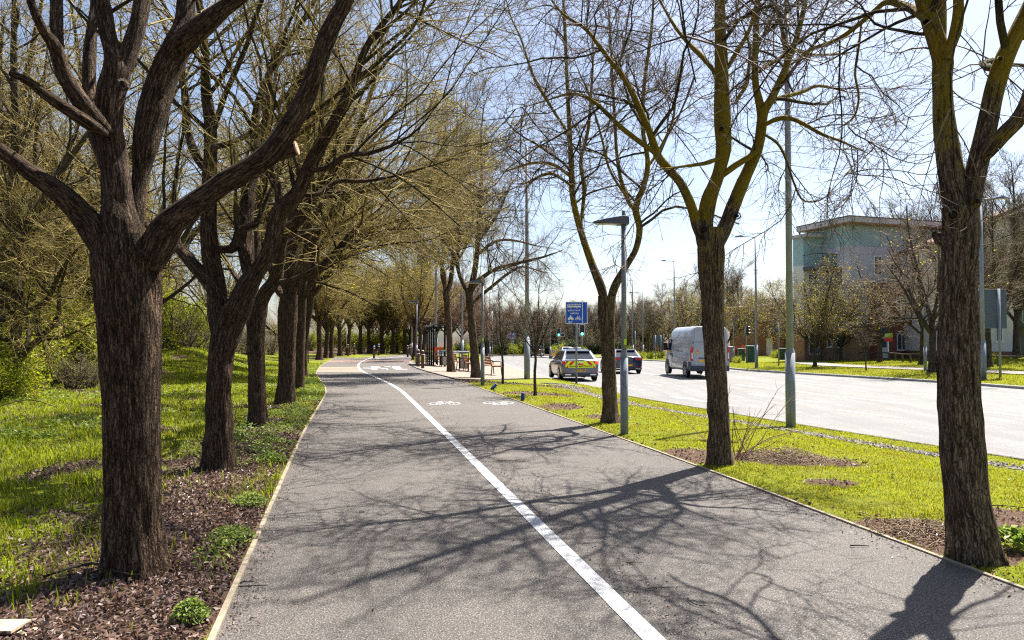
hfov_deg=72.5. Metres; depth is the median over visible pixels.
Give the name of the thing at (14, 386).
leafy bush
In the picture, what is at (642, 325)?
street lamp
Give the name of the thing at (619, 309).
roadside tree
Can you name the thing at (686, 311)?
budding tree
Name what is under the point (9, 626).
cardboard scrap
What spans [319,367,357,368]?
path paving
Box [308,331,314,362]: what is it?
young tree
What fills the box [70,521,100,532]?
fallen stick
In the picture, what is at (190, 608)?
weed plant
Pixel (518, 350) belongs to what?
leafy bush
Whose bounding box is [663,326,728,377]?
panel van
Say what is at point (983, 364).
street lamp
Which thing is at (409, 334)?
russet tree
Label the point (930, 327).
verge tree
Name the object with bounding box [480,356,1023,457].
road
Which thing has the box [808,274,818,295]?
window
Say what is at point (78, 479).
grass
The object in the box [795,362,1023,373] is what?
pavement
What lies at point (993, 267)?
roadside tree
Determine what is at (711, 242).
bare tree
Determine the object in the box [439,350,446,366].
litter bin
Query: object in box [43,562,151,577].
fallen stick
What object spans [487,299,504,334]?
roadside tree
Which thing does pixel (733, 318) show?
path lamp
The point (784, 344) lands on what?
verge tree
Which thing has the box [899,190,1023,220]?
roadside tree
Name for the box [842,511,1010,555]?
mulch
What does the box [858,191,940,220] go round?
roadside tree
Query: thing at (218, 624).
path edging
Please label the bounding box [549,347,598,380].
car
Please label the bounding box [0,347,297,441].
weeds
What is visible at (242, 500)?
weed plant
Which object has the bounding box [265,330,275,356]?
thorn bush
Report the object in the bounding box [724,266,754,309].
roadside tree
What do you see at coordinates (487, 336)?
russet tree
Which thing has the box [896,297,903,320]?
window
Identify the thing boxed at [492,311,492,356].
street lamp
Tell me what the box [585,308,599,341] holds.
roadside tree
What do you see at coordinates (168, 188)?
woodland tree
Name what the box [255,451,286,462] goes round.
weed plant
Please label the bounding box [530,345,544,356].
people carrier
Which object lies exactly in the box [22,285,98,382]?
leafy bush
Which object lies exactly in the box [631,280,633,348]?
street lamp
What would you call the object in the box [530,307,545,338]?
roadside tree
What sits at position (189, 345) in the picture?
thorn bush
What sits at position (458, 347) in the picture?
evergreen bush
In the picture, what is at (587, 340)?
thorn bush
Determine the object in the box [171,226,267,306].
woodland tree
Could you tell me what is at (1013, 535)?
weed plant
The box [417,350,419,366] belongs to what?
bollard
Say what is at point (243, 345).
thorn bush
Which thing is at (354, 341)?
leafy bush
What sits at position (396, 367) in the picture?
path block mark
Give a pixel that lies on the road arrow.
(706, 401)
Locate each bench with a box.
[454,354,465,369]
[462,354,469,371]
[485,356,501,374]
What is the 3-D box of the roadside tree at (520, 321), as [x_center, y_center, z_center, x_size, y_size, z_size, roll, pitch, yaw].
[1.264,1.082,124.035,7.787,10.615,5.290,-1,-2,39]
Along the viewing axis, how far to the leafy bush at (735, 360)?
60.83 m
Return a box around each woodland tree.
[0,0,46,249]
[0,0,180,294]
[0,0,258,349]
[0,0,274,294]
[0,1,198,305]
[0,64,169,297]
[0,97,100,331]
[2,22,99,152]
[2,56,223,336]
[4,113,88,215]
[20,138,261,337]
[22,120,155,310]
[60,98,203,285]
[80,175,188,293]
[162,271,188,296]
[163,235,198,301]
[164,267,199,297]
[165,260,204,307]
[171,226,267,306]
[189,240,241,305]
[245,293,321,340]
[310,321,363,345]
[366,319,390,351]
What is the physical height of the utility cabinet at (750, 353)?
1.616 m
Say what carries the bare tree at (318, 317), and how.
on the ground at (804, 489)
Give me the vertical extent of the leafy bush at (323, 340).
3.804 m
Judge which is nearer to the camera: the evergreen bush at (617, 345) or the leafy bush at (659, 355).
the leafy bush at (659, 355)
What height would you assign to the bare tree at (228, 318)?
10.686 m
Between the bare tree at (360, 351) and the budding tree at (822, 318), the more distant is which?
the bare tree at (360, 351)
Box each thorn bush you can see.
[42,342,98,389]
[70,352,99,388]
[162,287,209,350]
[169,305,209,348]
[185,308,210,348]
[235,328,245,352]
[236,328,246,354]
[265,325,277,354]
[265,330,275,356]
[518,326,547,347]
[571,324,596,352]
[589,329,600,353]
[618,325,646,351]
[637,333,659,353]
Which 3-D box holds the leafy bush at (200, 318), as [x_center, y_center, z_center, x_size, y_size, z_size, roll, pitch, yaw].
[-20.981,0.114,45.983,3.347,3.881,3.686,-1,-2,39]
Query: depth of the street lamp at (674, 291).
72.92 m
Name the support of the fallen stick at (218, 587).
on the ground at (804, 489)
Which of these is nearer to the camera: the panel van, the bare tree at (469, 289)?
the bare tree at (469, 289)
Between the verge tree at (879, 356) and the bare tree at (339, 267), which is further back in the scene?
the verge tree at (879, 356)
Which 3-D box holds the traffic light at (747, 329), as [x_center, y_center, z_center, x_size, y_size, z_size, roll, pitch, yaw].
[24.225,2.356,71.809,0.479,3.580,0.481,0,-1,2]
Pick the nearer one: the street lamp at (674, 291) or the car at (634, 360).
the car at (634, 360)
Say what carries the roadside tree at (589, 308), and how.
on the ground at (804, 489)
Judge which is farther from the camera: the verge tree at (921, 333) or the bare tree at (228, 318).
the verge tree at (921, 333)
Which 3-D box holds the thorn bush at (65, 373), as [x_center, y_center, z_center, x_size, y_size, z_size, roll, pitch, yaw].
[-13.709,1.528,21.472,1.972,1.748,1.578,0,-1,-5]
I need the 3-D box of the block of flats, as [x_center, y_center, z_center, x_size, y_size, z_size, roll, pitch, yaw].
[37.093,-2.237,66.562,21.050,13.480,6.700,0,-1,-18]
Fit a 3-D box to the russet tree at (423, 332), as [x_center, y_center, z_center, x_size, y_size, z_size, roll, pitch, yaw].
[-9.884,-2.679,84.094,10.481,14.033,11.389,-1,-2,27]
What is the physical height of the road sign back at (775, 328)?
3.515 m
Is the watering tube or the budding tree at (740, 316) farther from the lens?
the budding tree at (740, 316)
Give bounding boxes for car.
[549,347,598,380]
[600,349,641,372]
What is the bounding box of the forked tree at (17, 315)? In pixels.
[0,0,166,395]
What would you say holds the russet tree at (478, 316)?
on the ground at (804, 489)
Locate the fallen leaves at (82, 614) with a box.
[0,376,324,639]
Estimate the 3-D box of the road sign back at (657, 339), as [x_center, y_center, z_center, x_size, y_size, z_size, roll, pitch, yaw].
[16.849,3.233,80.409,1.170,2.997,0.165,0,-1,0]
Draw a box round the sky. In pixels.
[0,0,1023,341]
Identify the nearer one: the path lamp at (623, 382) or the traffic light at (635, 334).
the path lamp at (623, 382)
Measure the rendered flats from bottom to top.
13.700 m
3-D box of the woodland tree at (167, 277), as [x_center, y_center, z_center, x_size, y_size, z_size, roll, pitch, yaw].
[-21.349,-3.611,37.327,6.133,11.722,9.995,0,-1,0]
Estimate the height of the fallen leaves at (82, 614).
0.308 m
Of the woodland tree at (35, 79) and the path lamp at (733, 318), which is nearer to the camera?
the woodland tree at (35, 79)
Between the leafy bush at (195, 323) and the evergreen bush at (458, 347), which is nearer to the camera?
the leafy bush at (195, 323)
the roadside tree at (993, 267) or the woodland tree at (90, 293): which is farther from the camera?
the roadside tree at (993, 267)
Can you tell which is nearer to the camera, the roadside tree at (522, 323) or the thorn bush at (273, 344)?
the thorn bush at (273, 344)
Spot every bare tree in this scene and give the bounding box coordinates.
[0,0,354,581]
[14,0,593,471]
[70,0,528,427]
[155,76,403,294]
[168,90,399,296]
[178,0,656,404]
[230,164,373,303]
[264,254,360,359]
[286,8,509,389]
[300,57,507,376]
[310,263,376,357]
[312,267,368,357]
[334,259,376,355]
[340,253,382,354]
[343,264,381,353]
[359,260,391,352]
[360,261,399,353]
[370,265,439,353]
[374,257,451,360]
[379,251,473,356]
[379,258,437,353]
[396,68,583,377]
[396,83,512,371]
[417,0,1022,466]
[423,0,779,423]
[553,0,1023,567]
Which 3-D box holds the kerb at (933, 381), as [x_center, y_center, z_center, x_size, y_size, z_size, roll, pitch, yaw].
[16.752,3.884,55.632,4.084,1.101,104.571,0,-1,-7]
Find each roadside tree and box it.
[478,313,514,352]
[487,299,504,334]
[505,308,529,340]
[506,299,536,344]
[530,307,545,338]
[536,307,563,343]
[538,306,571,342]
[551,300,571,326]
[551,310,589,340]
[569,300,597,340]
[581,300,599,339]
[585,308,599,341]
[615,300,641,340]
[615,303,633,337]
[615,308,626,336]
[626,300,655,351]
[628,281,696,354]
[628,294,660,353]
[654,302,693,339]
[664,276,698,327]
[688,258,754,311]
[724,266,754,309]
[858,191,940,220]
[894,141,1023,366]
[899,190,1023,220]
[983,148,1023,357]
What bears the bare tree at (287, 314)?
on the ground at (804, 489)
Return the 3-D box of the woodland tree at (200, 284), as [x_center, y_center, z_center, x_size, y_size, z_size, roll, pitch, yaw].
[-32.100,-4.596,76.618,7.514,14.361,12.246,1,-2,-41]
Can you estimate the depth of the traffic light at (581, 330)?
62.97 m
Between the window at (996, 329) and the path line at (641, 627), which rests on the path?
the path line at (641, 627)
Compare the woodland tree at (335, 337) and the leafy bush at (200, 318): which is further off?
the woodland tree at (335, 337)
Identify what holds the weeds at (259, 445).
on the ground at (804, 489)
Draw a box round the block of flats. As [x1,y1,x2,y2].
[792,215,941,360]
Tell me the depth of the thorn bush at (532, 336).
119.78 m
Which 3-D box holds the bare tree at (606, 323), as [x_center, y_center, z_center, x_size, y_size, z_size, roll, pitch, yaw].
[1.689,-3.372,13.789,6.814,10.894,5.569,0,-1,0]
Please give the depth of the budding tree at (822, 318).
47.58 m
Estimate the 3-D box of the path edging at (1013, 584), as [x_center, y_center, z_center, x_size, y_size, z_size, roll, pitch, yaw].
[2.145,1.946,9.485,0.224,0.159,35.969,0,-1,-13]
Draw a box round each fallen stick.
[0,399,56,407]
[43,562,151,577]
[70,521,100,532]
[191,581,267,590]
[645,584,673,589]
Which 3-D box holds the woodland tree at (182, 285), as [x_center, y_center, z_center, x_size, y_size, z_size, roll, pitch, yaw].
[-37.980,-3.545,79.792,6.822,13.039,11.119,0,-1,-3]
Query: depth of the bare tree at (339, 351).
71.35 m
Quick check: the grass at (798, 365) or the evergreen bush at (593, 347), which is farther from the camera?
the evergreen bush at (593, 347)
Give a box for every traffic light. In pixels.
[557,328,563,351]
[573,326,577,335]
[579,325,584,348]
[633,330,636,349]
[745,325,749,349]
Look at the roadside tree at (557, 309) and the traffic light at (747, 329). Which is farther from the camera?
the roadside tree at (557, 309)
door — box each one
[766,338,772,354]
[882,337,887,357]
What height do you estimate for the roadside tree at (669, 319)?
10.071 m
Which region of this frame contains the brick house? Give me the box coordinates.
[724,298,793,354]
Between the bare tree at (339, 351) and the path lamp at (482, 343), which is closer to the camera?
the path lamp at (482, 343)
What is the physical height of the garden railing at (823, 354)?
1.210 m
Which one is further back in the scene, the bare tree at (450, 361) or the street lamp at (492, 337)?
the street lamp at (492, 337)
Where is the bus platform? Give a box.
[411,358,546,378]
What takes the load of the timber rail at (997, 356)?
on the ground at (804, 489)
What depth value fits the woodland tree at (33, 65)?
24.12 m
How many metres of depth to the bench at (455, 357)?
38.11 m
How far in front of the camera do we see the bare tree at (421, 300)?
54.54 m
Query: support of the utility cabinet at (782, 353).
on the ground at (804, 489)
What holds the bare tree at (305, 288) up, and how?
on the ground at (804, 489)
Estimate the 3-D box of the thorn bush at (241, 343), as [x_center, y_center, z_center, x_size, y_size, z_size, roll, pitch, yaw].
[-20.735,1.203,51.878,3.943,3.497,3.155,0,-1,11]
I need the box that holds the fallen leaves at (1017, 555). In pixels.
[460,379,1023,580]
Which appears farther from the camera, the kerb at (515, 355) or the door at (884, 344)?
the kerb at (515, 355)
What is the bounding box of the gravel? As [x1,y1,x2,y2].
[540,382,1023,470]
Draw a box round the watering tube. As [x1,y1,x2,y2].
[521,393,525,400]
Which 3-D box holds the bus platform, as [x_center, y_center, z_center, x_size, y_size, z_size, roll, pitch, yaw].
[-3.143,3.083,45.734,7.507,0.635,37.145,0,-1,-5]
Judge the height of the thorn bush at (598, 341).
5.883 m
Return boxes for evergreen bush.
[453,342,467,350]
[468,340,494,353]
[493,342,511,354]
[514,338,531,353]
[542,341,557,353]
[560,338,579,347]
[586,341,600,353]
[615,339,627,348]
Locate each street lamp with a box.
[411,326,412,356]
[434,230,437,360]
[461,243,463,356]
[489,291,494,356]
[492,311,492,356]
[524,144,548,378]
[549,299,551,355]
[629,292,643,353]
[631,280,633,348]
[661,260,674,328]
[735,235,757,367]
[784,0,795,427]
[918,304,926,370]
[979,196,1009,379]
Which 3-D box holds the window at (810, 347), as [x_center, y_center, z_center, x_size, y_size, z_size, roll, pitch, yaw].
[27.989,2.191,64.635,1.320,2.070,0.150,0,-1,-18]
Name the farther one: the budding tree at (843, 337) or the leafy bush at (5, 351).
the budding tree at (843, 337)
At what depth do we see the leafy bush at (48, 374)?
22.61 m
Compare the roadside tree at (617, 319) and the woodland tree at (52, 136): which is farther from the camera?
the roadside tree at (617, 319)
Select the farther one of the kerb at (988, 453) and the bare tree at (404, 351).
the bare tree at (404, 351)
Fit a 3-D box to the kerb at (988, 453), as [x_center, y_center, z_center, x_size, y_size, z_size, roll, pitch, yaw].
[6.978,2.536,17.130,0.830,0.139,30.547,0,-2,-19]
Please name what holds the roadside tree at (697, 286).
on the ground at (804, 489)
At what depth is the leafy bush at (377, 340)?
93.62 m
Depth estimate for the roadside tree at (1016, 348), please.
51.16 m
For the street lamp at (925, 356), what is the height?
3.977 m
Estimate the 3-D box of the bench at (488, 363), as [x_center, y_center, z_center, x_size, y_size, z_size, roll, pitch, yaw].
[-0.961,2.182,33.436,0.631,0.872,1.560,0,-1,-16]
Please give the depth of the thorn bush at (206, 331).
43.98 m
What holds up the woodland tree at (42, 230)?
on the ground at (804, 489)
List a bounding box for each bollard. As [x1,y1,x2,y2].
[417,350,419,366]
[421,350,423,367]
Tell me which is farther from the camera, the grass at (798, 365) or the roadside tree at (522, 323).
the roadside tree at (522, 323)
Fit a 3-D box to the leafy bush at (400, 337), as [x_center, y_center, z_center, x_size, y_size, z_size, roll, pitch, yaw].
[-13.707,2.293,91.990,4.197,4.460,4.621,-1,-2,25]
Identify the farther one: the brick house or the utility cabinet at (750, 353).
the brick house
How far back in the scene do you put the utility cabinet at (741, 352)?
66.18 m
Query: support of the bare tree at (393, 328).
on the ground at (804, 489)
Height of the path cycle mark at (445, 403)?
0.001 m
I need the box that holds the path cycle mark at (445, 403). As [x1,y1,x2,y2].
[429,401,460,404]
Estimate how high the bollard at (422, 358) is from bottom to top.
1.124 m
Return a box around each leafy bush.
[0,319,47,384]
[0,347,55,400]
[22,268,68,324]
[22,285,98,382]
[22,299,82,387]
[39,290,97,380]
[95,301,182,358]
[162,264,188,344]
[165,291,209,347]
[167,297,192,345]
[178,292,210,346]
[308,329,316,350]
[316,331,335,349]
[333,320,356,350]
[351,330,366,351]
[362,325,384,351]
[371,333,389,351]
[384,331,402,352]
[395,327,417,350]
[508,343,523,354]
[551,342,564,354]
[638,351,646,357]
[643,351,654,358]
[653,351,665,357]
[731,355,742,362]
[770,350,777,357]
[992,354,1005,363]
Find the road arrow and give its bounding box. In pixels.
[617,385,822,405]
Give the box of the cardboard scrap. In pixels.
[0,619,36,635]
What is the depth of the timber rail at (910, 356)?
55.32 m
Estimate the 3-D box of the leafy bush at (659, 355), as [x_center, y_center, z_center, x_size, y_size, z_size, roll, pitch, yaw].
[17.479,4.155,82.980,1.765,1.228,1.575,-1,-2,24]
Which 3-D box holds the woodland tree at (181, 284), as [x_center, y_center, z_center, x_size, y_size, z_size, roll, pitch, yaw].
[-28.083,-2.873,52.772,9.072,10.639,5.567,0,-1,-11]
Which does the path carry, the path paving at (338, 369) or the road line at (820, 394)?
the path paving at (338, 369)
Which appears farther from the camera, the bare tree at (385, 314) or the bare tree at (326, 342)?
the bare tree at (385, 314)
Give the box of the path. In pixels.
[216,351,1023,639]
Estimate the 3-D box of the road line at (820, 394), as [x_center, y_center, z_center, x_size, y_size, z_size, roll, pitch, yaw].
[8.604,3.377,41.682,15.721,0.552,77.340,0,-1,-14]
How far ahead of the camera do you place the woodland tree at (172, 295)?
26.83 m
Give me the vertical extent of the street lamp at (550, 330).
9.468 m
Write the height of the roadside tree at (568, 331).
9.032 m
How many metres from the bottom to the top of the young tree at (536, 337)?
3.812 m
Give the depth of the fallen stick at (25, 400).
15.01 m
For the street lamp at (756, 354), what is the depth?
48.19 m
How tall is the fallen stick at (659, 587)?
0.014 m
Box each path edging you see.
[207,354,406,639]
[458,380,1023,589]
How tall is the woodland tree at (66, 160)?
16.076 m
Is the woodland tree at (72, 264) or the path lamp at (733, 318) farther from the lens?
the path lamp at (733, 318)
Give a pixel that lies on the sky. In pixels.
(678, 244)
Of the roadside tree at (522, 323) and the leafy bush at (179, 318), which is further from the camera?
the roadside tree at (522, 323)
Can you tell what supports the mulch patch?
on the ground at (804, 489)
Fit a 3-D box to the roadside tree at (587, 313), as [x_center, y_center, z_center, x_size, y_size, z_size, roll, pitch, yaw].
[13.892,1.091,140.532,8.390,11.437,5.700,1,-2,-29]
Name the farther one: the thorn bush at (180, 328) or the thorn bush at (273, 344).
the thorn bush at (273, 344)
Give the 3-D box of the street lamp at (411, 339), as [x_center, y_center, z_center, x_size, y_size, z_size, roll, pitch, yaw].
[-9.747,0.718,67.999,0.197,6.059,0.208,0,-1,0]
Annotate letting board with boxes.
[884,333,892,351]
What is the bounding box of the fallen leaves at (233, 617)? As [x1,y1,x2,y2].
[222,373,1020,635]
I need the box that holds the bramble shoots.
[654,380,812,459]
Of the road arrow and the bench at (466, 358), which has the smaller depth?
the road arrow
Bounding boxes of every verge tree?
[757,288,793,347]
[835,246,932,361]
[846,217,992,364]
[849,176,1023,372]
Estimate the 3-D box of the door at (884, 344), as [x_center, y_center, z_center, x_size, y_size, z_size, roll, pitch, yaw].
[33.092,2.444,62.143,0.800,1.900,0.052,0,-1,-18]
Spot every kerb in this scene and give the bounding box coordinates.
[480,355,551,355]
[596,357,1023,388]
[628,395,1023,460]
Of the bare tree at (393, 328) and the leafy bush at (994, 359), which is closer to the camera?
the leafy bush at (994, 359)
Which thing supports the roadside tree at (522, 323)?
on the ground at (804, 489)
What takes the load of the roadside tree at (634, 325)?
on the ground at (804, 489)
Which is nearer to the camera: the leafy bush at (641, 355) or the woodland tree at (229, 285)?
the woodland tree at (229, 285)
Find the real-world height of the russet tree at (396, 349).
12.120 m
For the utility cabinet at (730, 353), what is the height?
1.558 m
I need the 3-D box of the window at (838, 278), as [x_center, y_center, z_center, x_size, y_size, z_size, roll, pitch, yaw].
[29.613,-3.997,63.176,0.150,1.770,0.870,0,-1,-18]
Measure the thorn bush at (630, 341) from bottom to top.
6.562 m
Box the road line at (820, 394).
[504,363,1020,417]
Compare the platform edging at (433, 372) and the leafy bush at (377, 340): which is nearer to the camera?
the platform edging at (433, 372)
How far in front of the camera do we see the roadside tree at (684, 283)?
103.86 m
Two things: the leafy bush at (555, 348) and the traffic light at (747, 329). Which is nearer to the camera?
the traffic light at (747, 329)
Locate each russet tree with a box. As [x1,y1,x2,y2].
[365,264,390,350]
[375,272,409,352]
[379,255,452,345]
[391,261,468,353]
[428,264,490,333]
[429,269,486,337]
[450,261,489,341]
[450,286,501,338]
[475,284,515,355]
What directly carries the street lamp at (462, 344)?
on the bus platform
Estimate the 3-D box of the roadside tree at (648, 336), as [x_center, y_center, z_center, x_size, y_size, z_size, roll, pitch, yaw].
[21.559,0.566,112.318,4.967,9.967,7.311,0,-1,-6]
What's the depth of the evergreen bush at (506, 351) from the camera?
116.56 m
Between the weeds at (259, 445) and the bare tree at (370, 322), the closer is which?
the weeds at (259, 445)
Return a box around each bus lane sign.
[509,333,514,356]
[566,301,586,383]
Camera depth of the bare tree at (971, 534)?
5.19 m
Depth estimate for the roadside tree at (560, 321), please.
129.52 m
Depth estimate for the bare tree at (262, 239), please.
29.52 m
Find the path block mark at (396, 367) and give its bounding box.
[370,366,401,369]
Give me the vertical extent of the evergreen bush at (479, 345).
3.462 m
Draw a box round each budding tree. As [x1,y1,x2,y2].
[650,280,748,336]
[691,275,779,342]
[739,287,785,337]
[751,252,885,366]
[798,283,889,360]
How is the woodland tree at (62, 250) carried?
on the ground at (804, 489)
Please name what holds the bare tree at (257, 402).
on the ground at (804, 489)
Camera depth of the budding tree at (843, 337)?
61.28 m
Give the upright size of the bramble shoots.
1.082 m
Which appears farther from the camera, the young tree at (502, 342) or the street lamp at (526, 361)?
the street lamp at (526, 361)
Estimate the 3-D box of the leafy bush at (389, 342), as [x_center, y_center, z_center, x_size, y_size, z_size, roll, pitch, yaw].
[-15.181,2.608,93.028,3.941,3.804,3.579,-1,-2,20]
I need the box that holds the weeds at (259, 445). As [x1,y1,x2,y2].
[170,363,325,567]
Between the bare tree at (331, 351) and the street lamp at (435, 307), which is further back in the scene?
the bare tree at (331, 351)
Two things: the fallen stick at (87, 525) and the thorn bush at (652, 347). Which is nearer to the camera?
the fallen stick at (87, 525)
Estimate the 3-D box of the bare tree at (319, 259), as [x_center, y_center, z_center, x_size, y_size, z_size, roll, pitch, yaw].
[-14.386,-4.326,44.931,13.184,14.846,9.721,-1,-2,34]
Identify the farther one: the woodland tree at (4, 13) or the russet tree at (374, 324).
the russet tree at (374, 324)
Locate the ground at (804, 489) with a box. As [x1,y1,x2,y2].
[0,339,1023,639]
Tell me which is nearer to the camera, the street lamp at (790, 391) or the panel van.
the street lamp at (790, 391)
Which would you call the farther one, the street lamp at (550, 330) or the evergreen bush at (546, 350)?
the evergreen bush at (546, 350)
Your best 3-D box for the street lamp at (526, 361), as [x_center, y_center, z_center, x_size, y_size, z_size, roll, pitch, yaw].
[1.106,-2.579,31.374,1.133,10.664,0.340,0,-1,0]
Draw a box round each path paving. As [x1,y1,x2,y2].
[317,370,361,371]
[318,369,358,369]
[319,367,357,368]
[329,361,360,361]
[363,361,409,361]
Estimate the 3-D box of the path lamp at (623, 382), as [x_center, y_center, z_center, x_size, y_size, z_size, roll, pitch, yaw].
[1.697,0.086,11.960,0.600,3.914,0.260,0,-1,0]
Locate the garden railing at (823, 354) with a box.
[808,349,837,361]
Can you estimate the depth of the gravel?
13.90 m
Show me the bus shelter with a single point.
(427, 345)
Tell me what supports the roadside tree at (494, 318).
on the ground at (804, 489)
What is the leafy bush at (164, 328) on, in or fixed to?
on the ground at (804, 489)
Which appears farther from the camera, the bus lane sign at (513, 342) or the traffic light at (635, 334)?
the bus lane sign at (513, 342)
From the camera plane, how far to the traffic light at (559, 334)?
83.95 m
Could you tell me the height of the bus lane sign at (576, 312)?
3.585 m
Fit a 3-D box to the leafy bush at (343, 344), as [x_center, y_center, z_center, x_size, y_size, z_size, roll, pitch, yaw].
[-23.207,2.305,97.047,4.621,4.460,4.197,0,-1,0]
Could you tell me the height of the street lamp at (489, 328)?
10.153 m
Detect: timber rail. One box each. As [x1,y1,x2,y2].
[859,352,927,362]
[992,355,1023,365]
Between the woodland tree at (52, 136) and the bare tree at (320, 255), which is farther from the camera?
the bare tree at (320, 255)
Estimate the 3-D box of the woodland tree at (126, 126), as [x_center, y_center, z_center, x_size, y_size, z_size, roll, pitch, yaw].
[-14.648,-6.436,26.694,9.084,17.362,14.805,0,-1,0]
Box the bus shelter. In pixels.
[423,323,457,366]
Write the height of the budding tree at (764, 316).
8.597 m
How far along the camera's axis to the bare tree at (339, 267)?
28.59 m
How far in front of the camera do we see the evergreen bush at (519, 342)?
118.49 m
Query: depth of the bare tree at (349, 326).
75.08 m
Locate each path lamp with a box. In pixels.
[409,299,417,364]
[468,277,484,384]
[593,211,628,434]
[732,316,738,362]
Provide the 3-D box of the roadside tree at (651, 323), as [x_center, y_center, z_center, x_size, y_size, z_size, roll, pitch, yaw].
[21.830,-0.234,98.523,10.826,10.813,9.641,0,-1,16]
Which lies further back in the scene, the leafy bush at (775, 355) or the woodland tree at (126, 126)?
the leafy bush at (775, 355)
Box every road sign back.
[653,335,662,358]
[772,322,781,365]
[978,289,1006,377]
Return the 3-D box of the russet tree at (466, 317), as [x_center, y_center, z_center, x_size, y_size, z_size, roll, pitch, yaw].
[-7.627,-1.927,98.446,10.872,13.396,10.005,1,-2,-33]
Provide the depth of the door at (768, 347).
84.05 m
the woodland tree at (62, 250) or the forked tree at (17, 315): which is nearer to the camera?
the forked tree at (17, 315)
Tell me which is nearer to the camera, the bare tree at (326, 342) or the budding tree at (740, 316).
the bare tree at (326, 342)
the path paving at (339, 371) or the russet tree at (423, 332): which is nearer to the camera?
the path paving at (339, 371)
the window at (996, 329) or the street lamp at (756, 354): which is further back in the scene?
the window at (996, 329)
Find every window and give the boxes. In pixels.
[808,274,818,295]
[809,332,820,354]
[826,335,832,347]
[837,266,842,285]
[874,256,881,275]
[889,257,897,275]
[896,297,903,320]
[896,333,904,350]
[995,328,1003,342]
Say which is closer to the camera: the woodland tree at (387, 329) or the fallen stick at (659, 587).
the fallen stick at (659, 587)
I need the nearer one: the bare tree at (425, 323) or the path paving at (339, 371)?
the path paving at (339, 371)
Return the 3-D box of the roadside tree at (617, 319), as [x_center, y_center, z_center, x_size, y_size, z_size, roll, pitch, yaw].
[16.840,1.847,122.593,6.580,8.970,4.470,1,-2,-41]
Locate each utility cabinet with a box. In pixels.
[728,346,734,361]
[737,348,744,360]
[745,345,754,362]
[777,348,785,359]
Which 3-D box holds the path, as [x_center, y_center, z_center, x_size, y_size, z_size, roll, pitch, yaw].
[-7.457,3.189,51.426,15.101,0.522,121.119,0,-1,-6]
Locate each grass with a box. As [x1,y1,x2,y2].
[0,346,324,635]
[729,354,1023,385]
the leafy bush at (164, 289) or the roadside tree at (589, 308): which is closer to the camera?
the leafy bush at (164, 289)
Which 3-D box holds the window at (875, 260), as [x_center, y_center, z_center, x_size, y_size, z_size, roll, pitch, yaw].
[33.099,-4.898,63.128,1.020,1.770,0.150,0,-1,-18]
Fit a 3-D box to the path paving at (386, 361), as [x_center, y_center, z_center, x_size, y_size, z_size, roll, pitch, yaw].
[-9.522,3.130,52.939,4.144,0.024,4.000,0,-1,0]
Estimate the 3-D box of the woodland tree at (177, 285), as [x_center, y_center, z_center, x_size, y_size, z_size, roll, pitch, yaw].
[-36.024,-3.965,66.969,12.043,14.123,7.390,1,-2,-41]
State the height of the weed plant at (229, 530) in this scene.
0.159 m
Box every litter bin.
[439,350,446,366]
[459,351,468,370]
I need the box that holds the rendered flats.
[896,205,1023,358]
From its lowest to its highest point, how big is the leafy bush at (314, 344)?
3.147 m
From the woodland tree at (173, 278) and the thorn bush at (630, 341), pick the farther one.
the thorn bush at (630, 341)
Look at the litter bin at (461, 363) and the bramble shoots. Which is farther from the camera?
the litter bin at (461, 363)
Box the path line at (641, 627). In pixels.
[357,351,665,639]
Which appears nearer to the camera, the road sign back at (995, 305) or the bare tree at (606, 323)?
the bare tree at (606, 323)
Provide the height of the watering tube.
0.259 m
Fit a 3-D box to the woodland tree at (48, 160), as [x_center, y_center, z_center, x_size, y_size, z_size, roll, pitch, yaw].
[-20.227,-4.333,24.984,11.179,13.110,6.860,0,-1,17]
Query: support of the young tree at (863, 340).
on the ground at (804, 489)
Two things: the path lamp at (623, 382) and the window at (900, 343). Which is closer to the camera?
the path lamp at (623, 382)
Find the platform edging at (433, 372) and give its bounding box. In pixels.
[409,360,458,379]
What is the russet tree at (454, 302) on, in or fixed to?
on the ground at (804, 489)
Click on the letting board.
(888, 337)
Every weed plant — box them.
[168,596,211,624]
[203,524,261,548]
[228,491,267,506]
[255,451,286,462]
[998,523,1023,550]
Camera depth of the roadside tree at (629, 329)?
125.35 m
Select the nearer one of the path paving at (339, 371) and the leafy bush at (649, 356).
the path paving at (339, 371)
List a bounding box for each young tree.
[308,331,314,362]
[473,282,530,383]
[492,268,565,395]
[847,315,877,370]
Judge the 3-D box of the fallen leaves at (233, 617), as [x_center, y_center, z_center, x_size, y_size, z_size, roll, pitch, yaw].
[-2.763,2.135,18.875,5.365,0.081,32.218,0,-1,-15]
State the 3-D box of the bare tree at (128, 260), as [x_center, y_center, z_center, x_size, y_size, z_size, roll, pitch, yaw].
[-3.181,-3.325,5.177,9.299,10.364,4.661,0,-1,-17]
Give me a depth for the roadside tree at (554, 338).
121.22 m

